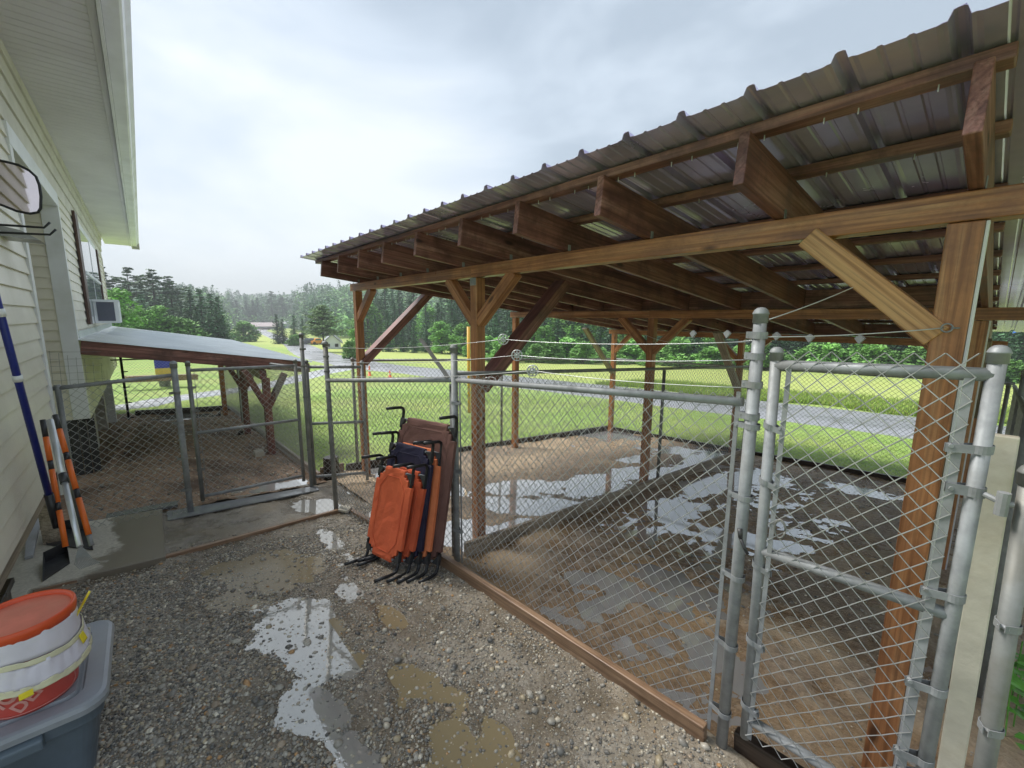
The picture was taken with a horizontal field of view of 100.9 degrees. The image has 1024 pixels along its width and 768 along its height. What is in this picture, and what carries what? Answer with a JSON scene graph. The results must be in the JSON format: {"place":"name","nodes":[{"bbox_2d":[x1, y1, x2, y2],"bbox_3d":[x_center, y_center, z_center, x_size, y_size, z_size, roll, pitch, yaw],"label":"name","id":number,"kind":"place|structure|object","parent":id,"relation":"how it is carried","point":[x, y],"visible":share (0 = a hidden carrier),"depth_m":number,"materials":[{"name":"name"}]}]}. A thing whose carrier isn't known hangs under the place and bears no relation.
{"place":"outdoors","nodes":[
{"label":"outdoors","id":0,"kind":"place"},
{"bbox_2d":[57,410,326,519],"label":"kennel ground","id":1,"kind":"structure","parent":0,"point":[193,479],"depth_m":5.77,"materials":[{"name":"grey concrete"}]},
{"bbox_2d":[106,501,177,517],"bbox_3d":[-3.781,1.294,4.338,0.170,0.066,0.564,9,12,44],"label":"threshold sheet","id":2,"kind":"object","parent":1,"relation":"on","point":[165,505],"visible":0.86,"depth_m":4.35,"materials":[{"name":"grey metal"}]},
{"bbox_2d":[110,357,221,419],"bbox_3d":[-8.349,-0.098,10.107,2.486,1.848,0.599,-7,12,-40],"label":"chain link fence","id":3,"kind":"object","parent":1,"relation":"on","point":[124,384],"visible":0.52,"depth_m":10.04,"materials":[{"name":"metal"}]},
{"bbox_2d":[135,406,229,415],"bbox_3d":[-8.339,0.752,10.779,1.904,0.300,0.051,-3,9,-42],"label":"edge board","id":4,"kind":"object","parent":1,"relation":"on","point":[184,410],"visible":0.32,"depth_m":10.58,"materials":[{"name":"brown wood"}]},
{"bbox_2d":[78,323,311,454],"bbox_3d":[-6.962,-0.103,9.241,2.703,2.351,8.350,-7,12,-40],"label":"lean to shelter","id":5,"kind":"object","parent":1,"relation":"on","point":[109,340],"visible":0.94,"depth_m":6.56,"materials":[{"name":"metal"}]},
{"bbox_2d":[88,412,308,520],"bbox_3d":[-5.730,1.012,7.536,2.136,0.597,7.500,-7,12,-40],"label":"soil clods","id":6,"kind":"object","parent":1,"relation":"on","point":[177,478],"visible":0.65,"depth_m":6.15,"materials":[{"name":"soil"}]},
{"bbox_2d":[89,413,308,520],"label":"puddle","id":7,"kind":"object","parent":1,"relation":"on","point":[280,485],"visible":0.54,"depth_m":5.43,"materials":[{"name":"grey liquid"}]},
{"bbox_2d":[223,363,308,472],"bbox_3d":[-5.095,0.296,8.273,0.074,1.983,7.710,-7,12,-40],"label":"chain link fence","id":8,"kind":"object","parent":1,"relation":"on","point":[255,401],"visible":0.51,"depth_m":6.49,"materials":[{"name":"metal"}]},
{"bbox_2d":[185,359,305,500],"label":"chain link gate","id":9,"kind":"structure","parent":8,"relation":"attached to","point":[196,433],"depth_m":4.80,"materials":[{"name":"metal"}]},
{"bbox_2d":[115,368,354,410],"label":"driveway","id":10,"kind":"structure","parent":0,"point":[313,375],"depth_m":14.21,"materials":[{"name":"grey asphalt"}]},
{"bbox_2d":[223,296,504,335],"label":"hill","id":11,"kind":"structure","parent":0,"point":[270,320],"depth_m":277.10,"materials":[{"name":"green plant"}]},
{"bbox_2d":[108,280,509,337],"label":"forest","id":12,"kind":"object","parent":11,"relation":"on","point":[334,296],"visible":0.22,"depth_m":239.00,"materials":[{"name":"green plant"}]},
{"bbox_2d":[54,480,756,767],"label":"gravel yard","id":13,"kind":"structure","parent":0,"point":[197,530],"depth_m":2.31,"materials":[{"name":"grey gravel"}]},
{"bbox_2d":[0,577,14,603],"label":"wooden step","id":14,"kind":"object","parent":13,"relation":"on","point":[5,594],"visible":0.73,"depth_m":2.61,"materials":[{"name":"brown wood"}]},
{"bbox_2d":[0,620,114,767],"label":"storage tote","id":15,"kind":"object","parent":13,"relation":"on","point":[62,731],"visible":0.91,"depth_m":1.62,"materials":[{"name":"plastic"}]},
{"bbox_2d":[0,589,78,719],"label":"bucket","id":16,"kind":"object","parent":15,"relation":"on","point":[27,616],"visible":0.65,"depth_m":1.60,"materials":[{"name":"orange plastic"}]},
{"bbox_2d":[0,607,92,700],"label":"plastic wrap","id":17,"kind":"object","parent":16,"relation":"attached to","point":[67,642],"visible":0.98,"depth_m":1.55,"materials":[{"name":"white plastic"}]},
{"bbox_2d":[49,351,193,529],"bbox_3d":[-3.583,0.580,3.958,0.855,1.820,0.068,-8,12,-43],"label":"chain link fence","id":18,"kind":"object","parent":13,"relation":"on","point":[179,422],"visible":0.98,"depth_m":3.97,"materials":[{"name":"metal"}]},
{"bbox_2d":[33,508,339,592],"bbox_3d":[-2.539,1.438,3.729,0.038,0.140,2.231,8,8,42],"label":"edge board","id":19,"kind":"object","parent":13,"relation":"on","point":[226,540],"visible":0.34,"depth_m":3.75,"materials":[{"name":"brown wood"}]},
{"bbox_2d":[166,486,318,520],"bbox_3d":[-2.919,1.299,4.700,1.420,0.116,0.280,-7,12,-40],"label":"threshold sheet","id":20,"kind":"object","parent":13,"relation":"on","point":[206,508],"visible":1,"depth_m":4.59,"materials":[{"name":"grey metal"}]},
{"bbox_2d":[231,484,435,767],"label":"puddle","id":21,"kind":"object","parent":13,"relation":"on","point":[317,711],"visible":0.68,"depth_m":2.38,"materials":[{"name":"grey liquid"}]},
{"bbox_2d":[298,333,368,486],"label":"chain link gate","id":22,"kind":"structure","parent":13,"relation":"on","point":[309,423],"depth_m":5.20,"materials":[{"name":"metal"}]},
{"bbox_2d":[201,549,538,767],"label":"puddle","id":23,"kind":"object","parent":13,"relation":"on","point":[437,738],"visible":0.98,"depth_m":2.26,"materials":[{"name":"brown liquid"}]},
{"bbox_2d":[344,454,415,582],"bbox_3d":[-1.039,1.020,3.316,0.468,0.905,0.381,7,11,36],"label":"cot","id":24,"kind":"object","parent":13,"relation":"on","point":[390,510],"visible":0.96,"depth_m":3.37,"materials":[{"name":"orange fabric"}]},
{"bbox_2d":[322,341,453,556],"bbox_3d":[-1.188,0.579,3.889,1.830,1.875,0.064,7,11,36],"label":"chain link fence","id":25,"kind":"object","parent":13,"relation":"on","point":[328,379],"visible":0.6,"depth_m":4.13,"materials":[{"name":"metal"}]},
{"bbox_2d":[325,339,751,348],"bbox_3d":[-0.480,-0.272,2.952,3.860,0.218,0.016,9,12,43],"label":"wire strand","id":26,"kind":"object","parent":25,"relation":"attached to","point":[567,343],"visible":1,"depth_m":2.18},
{"bbox_2d":[357,455,428,582],"bbox_3d":[-0.936,1.027,3.309,0.467,0.904,0.381,7,11,36],"label":"cot","id":27,"kind":"object","parent":13,"relation":"on","point":[416,512],"visible":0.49,"depth_m":3.28,"materials":[{"name":"orange fabric"}]},
{"bbox_2d":[357,431,434,583],"bbox_3d":[-0.923,0.933,3.345,0.531,1.074,0.402,7,11,36],"label":"cot","id":28,"kind":"object","parent":13,"relation":"on","point":[406,453],"visible":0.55,"depth_m":3.29,"materials":[{"name":"black fabric"}]},
{"bbox_2d":[364,431,441,582],"bbox_3d":[-0.868,0.934,3.369,0.572,1.065,0.407,7,11,36],"label":"cot","id":29,"kind":"object","parent":13,"relation":"on","point":[431,518],"visible":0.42,"depth_m":3.28,"materials":[{"name":"black metal"}]},
{"bbox_2d":[368,406,457,583],"bbox_3d":[-0.801,0.835,3.367,0.701,1.270,0.394,7,11,36],"label":"cot","id":30,"kind":"object","parent":13,"relation":"on","point":[411,430],"visible":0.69,"depth_m":3.28,"materials":[{"name":"brown fabric"}]},
{"bbox_2d":[434,552,706,741],"bbox_3d":[0.119,1.536,2.709,0.042,0.170,2.209,-8,9,-42],"label":"edge board","id":31,"kind":"object","parent":13,"relation":"on","point":[677,714],"visible":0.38,"depth_m":2.35,"materials":[{"name":"brown wood"}]},
{"bbox_2d":[101,0,1007,296],"label":"sky","id":32,"kind":"structure","parent":0,"point":[269,134],"materials":[{"name":"white"}]},
{"bbox_2d":[110,327,1018,500],"bbox_3d":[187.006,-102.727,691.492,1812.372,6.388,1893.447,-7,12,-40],"label":"ground","id":33,"kind":"structure","parent":0,"point":[263,341],"depth_m":14.67,"materials":[{"name":"green plant"}]},
{"bbox_2d":[0,0,139,590],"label":"house","id":34,"kind":"structure","parent":33,"relation":"on","point":[67,127],"depth_m":3.83,"materials":[{"name":"beige"}]},
{"bbox_2d":[0,159,56,244],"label":"round mirror","id":35,"kind":"object","parent":34,"relation":"attached to","point":[20,189],"visible":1,"depth_m":2.72,"materials":[{"name":"black glass"}]},
{"bbox_2d":[0,296,58,528],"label":"blue pole","id":36,"kind":"object","parent":34,"relation":"attached to","point":[18,380],"visible":0.94,"depth_m":2.36,"materials":[{"name":"paint"}]},
{"bbox_2d":[39,419,68,547],"bbox_3d":[-2.814,0.603,2.597,0.351,0.742,0.028,8,12,40],"label":"orange pole","id":37,"kind":"object","parent":34,"relation":"attached to","point":[54,485],"visible":1,"depth_m":2.59,"materials":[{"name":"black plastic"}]},
{"bbox_2d":[46,419,99,568],"bbox_3d":[-2.498,0.576,2.356,0.814,0.657,0.088,7,11,36],"label":"hand rake","id":38,"kind":"object","parent":34,"relation":"attached to","point":[82,552],"visible":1,"depth_m":2.33,"materials":[{"name":"metal"}]},
{"bbox_2d":[52,414,93,546],"bbox_3d":[-2.854,0.613,2.748,0.530,0.788,0.031,7,11,34],"label":"orange pole","id":39,"kind":"object","parent":34,"relation":"attached to","point":[74,485],"visible":1,"depth_m":2.73,"materials":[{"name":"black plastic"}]},
{"bbox_2d":[78,222,101,322],"bbox_3d":[-7.817,-1.954,7.868,0.085,1.600,3.450,-7,12,-40],"label":"window","id":40,"kind":"structure","parent":34,"relation":"in","point":[88,248],"depth_m":7.49,"materials":[{"name":"clear glass"}]},
{"bbox_2d":[92,299,121,322],"bbox_3d":[-7.151,-1.284,7.481,0.340,0.395,0.662,-7,12,-40],"label":"air conditioner","id":41,"kind":"object","parent":34,"relation":"attached to","point":[107,311],"visible":0.99,"depth_m":7.24,"materials":[{"name":"white plastic"}]},
{"bbox_2d":[7,509,165,598],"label":"concrete slab","id":42,"kind":"structure","parent":33,"relation":"on","point":[132,544],"depth_m":3.38,"materials":[{"name":"grey concrete"}]},
{"bbox_2d":[25,518,39,559],"bbox_3d":[-4.018,1.266,3.555,0.811,0.089,0.087,9,12,42],"label":"grey board","id":43,"kind":"object","parent":42,"relation":"on","point":[31,542],"visible":0.57,"depth_m":3.44,"materials":[{"name":"paint"}]},
{"bbox_2d":[42,544,69,580],"bbox_3d":[-3.430,1.331,3.183,0.498,0.105,0.132,9,12,43],"label":"dustpan","id":44,"kind":"object","parent":42,"relation":"on","point":[55,559],"visible":0.93,"depth_m":3.22,"materials":[{"name":"black plastic"}]},
{"bbox_2d":[46,520,92,549],"bbox_3d":[-3.749,1.302,3.574,0.697,0.105,0.256,8,12,42],"label":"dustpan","id":45,"kind":"object","parent":42,"relation":"on","point":[70,537],"visible":0.39,"depth_m":3.59,"materials":[{"name":"black plastic"}]},
{"bbox_2d":[104,267,148,309],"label":"pine tree","id":46,"kind":"object","parent":33,"relation":"on","point":[114,280],"visible":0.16,"depth_m":74.70,"materials":[{"name":"green plant"}]},
{"bbox_2d":[107,287,147,327],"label":"leafy tree","id":47,"kind":"object","parent":33,"relation":"on","point":[128,314],"visible":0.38,"depth_m":44.93,"materials":[{"name":"green plant"}]},
{"bbox_2d":[110,267,155,306],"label":"pine tree","id":48,"kind":"object","parent":33,"relation":"on","point":[133,278],"visible":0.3,"depth_m":80.97,"materials":[{"name":"green plant"}]},
{"bbox_2d":[126,269,190,316],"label":"pine tree","id":49,"kind":"object","parent":33,"relation":"on","point":[149,273],"visible":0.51,"depth_m":79.16,"materials":[{"name":"green plant"}]},
{"bbox_2d":[140,305,177,331],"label":"leafy tree","id":50,"kind":"object","parent":33,"relation":"on","point":[158,312],"visible":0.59,"depth_m":54.11,"materials":[{"name":"green plant"}]},
{"bbox_2d":[154,360,170,386],"bbox_3d":[-14.190,-0.435,17.220,0.519,1.301,0.600,-7,12,-40],"label":"signal box","id":51,"kind":"object","parent":33,"relation":"on","point":[160,370],"visible":0.48,"depth_m":16.98,"materials":[{"name":"plastic"}]},
{"bbox_2d":[153,315,198,334],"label":"leafy tree","id":52,"kind":"object","parent":33,"relation":"on","point":[183,331],"visible":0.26,"depth_m":55.07,"materials":[{"name":"green plant"}]},
{"bbox_2d":[149,276,207,317],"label":"pine tree","id":53,"kind":"object","parent":33,"relation":"on","point":[173,298],"visible":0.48,"depth_m":81.34,"materials":[{"name":"green plant"}]},
{"bbox_2d":[167,317,211,336],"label":"leafy tree","id":54,"kind":"object","parent":33,"relation":"on","point":[190,323],"visible":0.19,"depth_m":56.51,"materials":[{"name":"green plant"}]},
{"bbox_2d":[179,289,201,329],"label":"spruce tree","id":55,"kind":"object","parent":33,"relation":"on","point":[190,313],"visible":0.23,"depth_m":65.89,"materials":[{"name":"green plant"}]},
{"bbox_2d":[192,289,209,329],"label":"spruce tree","id":56,"kind":"object","parent":33,"relation":"on","point":[201,301],"visible":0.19,"depth_m":66.71,"materials":[{"name":"green plant"}]},
{"bbox_2d":[208,307,231,338],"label":"spruce tree","id":57,"kind":"object","parent":33,"relation":"on","point":[216,323],"visible":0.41,"depth_m":60.01,"materials":[{"name":"green plant"}]},
{"bbox_2d":[229,320,261,341],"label":"bush","id":58,"kind":"object","parent":33,"relation":"on","point":[243,328],"visible":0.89,"depth_m":104.34,"materials":[{"name":"green plant"}]},
{"bbox_2d":[260,291,282,320],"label":"pine tree","id":59,"kind":"object","parent":33,"relation":"on","point":[274,306],"visible":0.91,"depth_m":291.03,"materials":[{"name":"green plant"}]},
{"bbox_2d":[296,305,346,340],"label":"pine tree","id":60,"kind":"object","parent":33,"relation":"on","point":[320,311],"visible":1,"depth_m":62.64,"materials":[{"name":"green plant"}]},
{"bbox_2d":[341,340,355,358],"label":"bush","id":61,"kind":"object","parent":33,"relation":"on","point":[349,350],"visible":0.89,"depth_m":46.25,"materials":[{"name":"green plant"}]},
{"bbox_2d":[345,302,384,346],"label":"leafy tree","id":62,"kind":"object","parent":33,"relation":"on","point":[371,310],"visible":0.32,"depth_m":82.13,"materials":[{"name":"green plant"}]},
{"bbox_2d":[391,290,409,342],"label":"spruce tree","id":63,"kind":"object","parent":33,"relation":"on","point":[401,309],"visible":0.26,"depth_m":97.46,"materials":[{"name":"green plant"}]},
{"bbox_2d":[417,303,432,347],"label":"spruce tree","id":64,"kind":"object","parent":33,"relation":"on","point":[425,319],"visible":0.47,"depth_m":80.47,"materials":[{"name":"green plant"}]},
{"bbox_2d":[414,306,436,340],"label":"leafy tree","id":65,"kind":"object","parent":33,"relation":"on","point":[430,311],"visible":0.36,"depth_m":89.91,"materials":[{"name":"green plant"}]},
{"bbox_2d":[427,321,450,353],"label":"leafy tree","id":66,"kind":"object","parent":33,"relation":"on","point":[441,333],"visible":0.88,"depth_m":63.16,"materials":[{"name":"green plant"}]},
{"bbox_2d":[441,299,462,349],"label":"spruce tree","id":67,"kind":"object","parent":33,"relation":"on","point":[453,313],"visible":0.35,"depth_m":73.58,"materials":[{"name":"green plant"}]},
{"bbox_2d":[448,322,470,353],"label":"leafy tree","id":68,"kind":"object","parent":33,"relation":"on","point":[461,328],"visible":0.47,"depth_m":58.99,"materials":[{"name":"green plant"}]},
{"bbox_2d":[523,343,545,362],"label":"bush","id":69,"kind":"object","parent":33,"relation":"on","point":[535,348],"visible":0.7,"depth_m":45.66,"materials":[{"name":"green plant"}]},
{"bbox_2d":[530,340,565,363],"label":"bush","id":70,"kind":"object","parent":33,"relation":"on","point":[551,350],"visible":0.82,"depth_m":45.12,"materials":[{"name":"green plant"}]},
{"bbox_2d":[557,337,581,363],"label":"bush","id":71,"kind":"object","parent":33,"relation":"on","point":[563,344],"visible":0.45,"depth_m":47.08,"materials":[{"name":"green plant"}]},
{"bbox_2d":[566,341,598,363],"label":"bush","id":72,"kind":"object","parent":33,"relation":"on","point":[579,351],"visible":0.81,"depth_m":44.90,"materials":[{"name":"green plant"}]},
{"bbox_2d":[561,322,607,350],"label":"leafy tree","id":73,"kind":"object","parent":33,"relation":"on","point":[593,332],"visible":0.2,"depth_m":60.84,"materials":[{"name":"green plant"}]},
{"bbox_2d":[610,338,643,363],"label":"bush","id":74,"kind":"object","parent":33,"relation":"on","point":[633,351],"visible":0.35,"depth_m":46.16,"materials":[{"name":"green plant"}]},
{"bbox_2d":[300,0,1023,767],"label":"dog run shelter","id":75,"kind":"object","parent":33,"relation":"on","point":[884,182],"visible":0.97,"depth_m":1.99,"materials":[{"name":"wood"}]},
{"bbox_2d":[940,323,959,332],"bbox_3d":[1.489,-0.190,1.434,0.052,0.033,0.018,5,10,25],"label":"eye hook","id":76,"kind":"object","parent":75,"relation":"attached to","point":[951,328],"visible":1,"depth_m":1.43,"materials":[{"name":"grey metal"}]},
{"bbox_2d":[768,327,943,336],"bbox_3d":[1.217,-0.184,1.513,0.536,0.044,0.004,3,9,14],"label":"wire strand","id":77,"kind":"object","parent":76,"relation":"attached to","point":[859,334],"visible":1,"depth_m":1.51},
{"bbox_2d":[656,338,694,366],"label":"bush","id":78,"kind":"object","parent":33,"relation":"on","point":[678,352],"visible":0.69,"depth_m":43.69,"materials":[{"name":"green plant"}]},
{"bbox_2d":[690,346,732,368],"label":"bush","id":79,"kind":"object","parent":33,"relation":"on","point":[711,353],"visible":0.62,"depth_m":41.51,"materials":[{"name":"green plant"}]},
{"bbox_2d":[594,378,1009,423],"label":"tall weeds","id":80,"kind":"object","parent":33,"relation":"on","point":[854,405],"visible":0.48,"depth_m":16.83,"materials":[{"name":"green plant"}]},
{"bbox_2d":[794,342,830,360],"bbox_3d":[29.262,-2.370,39.952,4.542,3.377,4.872,-1,9,-6],"label":"bush","id":81,"kind":"object","parent":33,"relation":"on","point":[814,351],"visible":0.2,"depth_m":39.35,"materials":[{"name":"green plant"}]},
{"bbox_2d":[806,342,850,362],"bbox_3d":[28.483,-2.154,38.098,3.416,3.335,3.664,-2,9,-17],"label":"bush","id":82,"kind":"object","parent":33,"relation":"on","point":[828,347],"visible":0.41,"depth_m":37.76,"materials":[{"name":"green plant"}]},
{"bbox_2d":[851,344,889,363],"bbox_3d":[30.003,-1.815,35.207,3.884,3.340,3.620,7,11,36],"label":"bush","id":83,"kind":"object","parent":33,"relation":"on","point":[869,351],"visible":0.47,"depth_m":35.20,"materials":[{"name":"green plant"}]},
{"bbox_2d":[866,349,911,364],"bbox_3d":[30.814,-1.557,34.807,3.979,2.669,3.469,5,10,28],"label":"bush","id":84,"kind":"object","parent":33,"relation":"on","point":[895,355],"visible":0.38,"depth_m":34.34,"materials":[{"name":"green plant"}]},
{"bbox_2d":[888,346,926,364],"bbox_3d":[32.547,-1.591,33.775,4.344,3.084,4.982,-3,10,-22],"label":"bush","id":85,"kind":"object","parent":33,"relation":"on","point":[921,351],"visible":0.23,"depth_m":33.53,"materials":[{"name":"green plant"}]},
{"bbox_2d":[1005,359,1023,381],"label":"bush","id":86,"kind":"object","parent":33,"relation":"on","point":[1018,366],"visible":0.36,"depth_m":30.44,"materials":[{"name":"green plant"}]},
{"bbox_2d":[1011,332,1023,362],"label":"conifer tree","id":87,"kind":"object","parent":33,"relation":"on","point":[1019,350],"visible":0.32,"depth_m":33.48,"materials":[{"name":"green plant"}]},
{"bbox_2d":[261,331,1005,438],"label":"road","id":88,"kind":"structure","parent":0,"point":[312,353],"depth_m":14.09,"materials":[{"name":"grey asphalt"}]},
{"bbox_2d":[336,430,1023,767],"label":"pen ground","id":89,"kind":"structure","parent":0,"point":[1011,753],"depth_m":3.16,"materials":[{"name":"brown soil"}]},
{"bbox_2d":[346,425,607,470],"bbox_3d":[-0.052,1.150,7.887,5.964,0.220,0.040,-2,9,-39],"label":"edge board","id":90,"kind":"object","parent":89,"relation":"on","point":[529,439],"visible":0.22,"depth_m":8.04,"materials":[{"name":"brown wood"}]},
{"bbox_2d":[350,358,610,462],"bbox_3d":[0.019,0.393,7.799,5.807,2.075,0.054,-7,11,-38],"label":"chain link fence","id":91,"kind":"object","parent":89,"relation":"on","point":[425,360],"visible":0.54,"depth_m":7.22,"materials":[{"name":"metal"}]},
{"bbox_2d":[450,365,748,542],"bbox_3d":[1.838,0.631,5.455,6.122,2.070,0.054,-7,12,-40],"label":"chain link fence","id":92,"kind":"object","parent":89,"relation":"on","point":[562,371],"visible":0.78,"depth_m":4.74,"materials":[{"name":"metal"}]},
{"bbox_2d":[464,449,741,556],"bbox_3d":[1.863,1.355,5.566,6.013,0.220,0.040,-2,9,-41],"label":"edge board","id":93,"kind":"object","parent":89,"relation":"on","point":[698,468],"visible":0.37,"depth_m":4.58,"materials":[{"name":"brown wood"}]},
{"bbox_2d":[449,307,769,749],"bbox_3d":[0.228,0.637,2.577,0.084,2.145,2.248,-7,12,-40],"label":"chain link fence","id":94,"kind":"object","parent":89,"relation":"on","point":[753,385],"visible":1,"depth_m":2.00,"materials":[{"name":"metal"}]},
{"bbox_2d":[330,371,744,387],"bbox_3d":[-0.491,-0.043,2.978,3.860,0.318,0.017,9,12,43],"label":"wire strand","id":95,"kind":"object","parent":94,"relation":"attached to","point":[554,373],"visible":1,"depth_m":2.22},
{"bbox_2d":[326,355,748,362],"bbox_3d":[-0.485,-0.167,2.964,3.860,0.288,0.004,9,12,43],"label":"wire strand","id":96,"kind":"object","parent":94,"relation":"attached to","point":[578,359],"visible":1,"depth_m":2.11},
{"bbox_2d":[370,431,931,766],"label":"puddle","id":97,"kind":"object","parent":89,"relation":"on","point":[710,535],"visible":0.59,"depth_m":4.03,"materials":[{"name":"grey liquid"}]},
{"bbox_2d":[613,427,906,482],"bbox_3d":[4.219,1.289,7.608,0.040,0.200,5.928,-7,9,-41],"label":"edge board","id":98,"kind":"object","parent":89,"relation":"on","point":[847,470],"visible":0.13,"depth_m":6.87,"materials":[{"name":"brown wood"}]},
{"bbox_2d":[734,726,803,767],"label":"edge board","id":99,"kind":"object","parent":89,"relation":"on","point":[754,751],"visible":0.68,"depth_m":1.79,"materials":[{"name":"brown wood"}]},
{"bbox_2d":[614,358,1014,476],"bbox_3d":[4.200,0.498,7.443,0.084,1.756,5.836,-7,12,-41],"label":"chain-link fence","id":100,"kind":"object","parent":89,"relation":"on","point":[1008,386],"visible":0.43,"depth_m":6.65,"materials":[{"name":"metal"}]},
{"bbox_2d":[937,433,1019,767],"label":"pale board","id":101,"kind":"object","parent":89,"relation":"on","point":[968,658],"visible":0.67,"depth_m":1.34,"materials":[{"name":"beige wood"}]},
{"bbox_2d":[972,369,1023,767],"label":"chain link fence","id":102,"kind":"object","parent":89,"relation":"on","point":[1005,628],"visible":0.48,"depth_m":1.21,"materials":[{"name":"metal"}]},
{"bbox_2d":[740,345,1014,767],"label":"chain link gate","id":103,"kind":"structure","parent":102,"relation":"attached to","point":[980,449],"depth_m":1.36,"materials":[{"name":"metal"}]},
{"bbox_2d":[1005,641,1023,749],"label":"broadleaf weed","id":104,"kind":"object","parent":89,"relation":"on","point":[1017,684],"visible":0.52,"depth_m":1.97,"materials":[{"name":"green plant"}]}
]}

